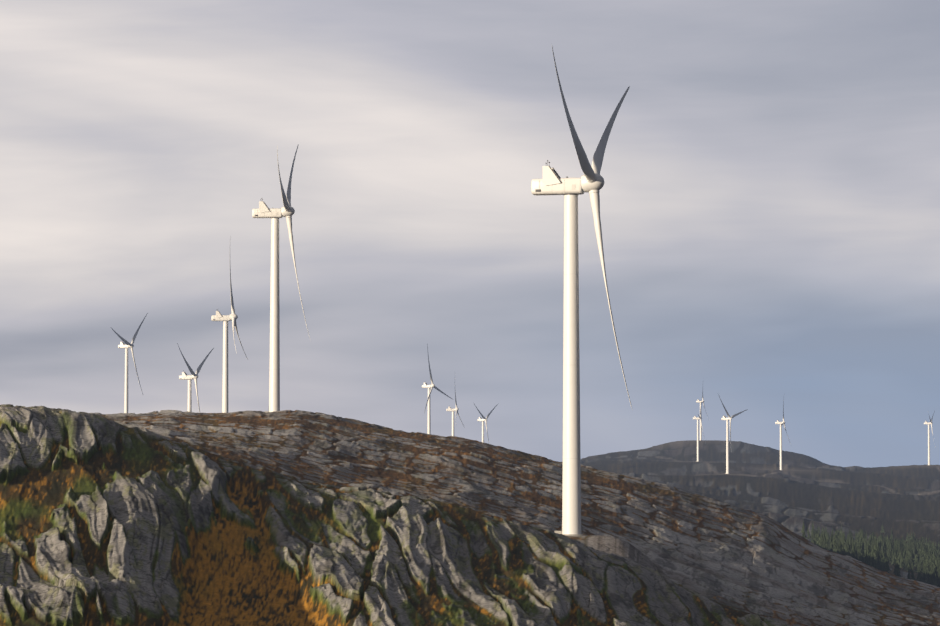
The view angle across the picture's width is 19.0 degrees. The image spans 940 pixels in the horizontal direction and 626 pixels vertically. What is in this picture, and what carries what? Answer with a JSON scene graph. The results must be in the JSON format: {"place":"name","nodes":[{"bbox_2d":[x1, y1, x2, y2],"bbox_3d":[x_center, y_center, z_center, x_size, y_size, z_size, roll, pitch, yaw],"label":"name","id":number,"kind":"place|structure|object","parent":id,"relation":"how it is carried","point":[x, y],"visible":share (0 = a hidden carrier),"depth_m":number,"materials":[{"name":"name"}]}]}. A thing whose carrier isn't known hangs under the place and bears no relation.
{"place":"outdoors","nodes":[
{"label":"outdoors","id":0,"kind":"place"},
{"bbox_2d":[0,404,939,625],"bbox_3d":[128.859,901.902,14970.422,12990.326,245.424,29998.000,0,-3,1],"label":"rocky hillside","id":1,"kind":"structure","parent":0,"point":[237,518],"depth_m":472.30,"materials":[{"name":"grey stone"}]},
{"bbox_2d":[111,313,147,412],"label":"turbine","id":2,"kind":"object","parent":1,"relation":"on","point":[127,345],"visible":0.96,"depth_m":3083.50,"materials":[{"name":"metal"}]},
{"bbox_2d":[177,343,213,412],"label":"turbine","id":3,"kind":"object","parent":1,"relation":"on","point":[185,376],"visible":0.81,"depth_m":2589.95,"materials":[{"name":"metal"}]},
{"bbox_2d":[211,269,246,412],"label":"turbine","id":4,"kind":"object","parent":1,"relation":"on","point":[225,319],"visible":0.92,"depth_m":1960.08,"materials":[{"name":"metal"}]},
{"bbox_2d":[252,144,309,412],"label":"turbine","id":5,"kind":"object","parent":1,"relation":"on","point":[287,210],"visible":1,"depth_m":1210.16,"materials":[{"name":"metal"}]},
{"bbox_2d":[422,344,451,433],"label":"turbine","id":6,"kind":"object","parent":1,"relation":"on","point":[426,385],"visible":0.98,"depth_m":3704.72,"materials":[{"name":"metal"}]},
{"bbox_2d":[446,392,463,435],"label":"turbine","id":7,"kind":"object","parent":1,"relation":"on","point":[456,409],"visible":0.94,"depth_m":4194.07,"materials":[{"name":"metal"}]},
{"bbox_2d":[473,402,498,442],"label":"turbine","id":8,"kind":"object","parent":1,"relation":"on","point":[483,419],"visible":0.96,"depth_m":4821.26,"materials":[{"name":"metal"}]},
{"bbox_2d":[531,47,632,535],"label":"turbine","id":9,"kind":"object","parent":1,"relation":"on","point":[590,181],"visible":1,"depth_m":695.47,"materials":[{"name":"metal"}]},
{"bbox_2d":[693,401,705,461],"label":"turbine","id":10,"kind":"object","parent":1,"relation":"on","point":[698,418],"visible":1,"depth_m":5639.20,"materials":[{"name":"metal"}]},
{"bbox_2d":[696,392,708,439],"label":"turbine","id":11,"kind":"object","parent":1,"relation":"on","point":[697,401],"visible":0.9,"depth_m":6284.68,"materials":[{"name":"metal"}]},
{"bbox_2d":[718,394,747,473],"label":"turbine","id":12,"kind":"object","parent":1,"relation":"on","point":[727,442],"visible":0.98,"depth_m":4428.44,"materials":[{"name":"metal"}]},
{"bbox_2d":[775,400,790,469],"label":"turbine","id":13,"kind":"object","parent":1,"relation":"on","point":[781,423],"visible":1,"depth_m":5112.26,"materials":[{"name":"metal"}]},
{"bbox_2d":[801,518,939,586],"bbox_3d":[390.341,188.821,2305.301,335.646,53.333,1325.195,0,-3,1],"label":"trees","id":14,"kind":"object","parent":1,"relation":"on","point":[922,557],"visible":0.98,"depth_m":2031.30,"materials":[{"name":"green plant"}]},
{"bbox_2d":[924,411,934,464],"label":"turbine","id":15,"kind":"object","parent":1,"relation":"on","point":[929,423],"visible":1,"depth_m":5825.41,"materials":[{"name":"metal"}]},
{"bbox_2d":[0,0,939,467],"label":"sky","id":16,"kind":"structure","parent":0,"point":[770,171],"materials":[{"name":"grey"}]}
]}

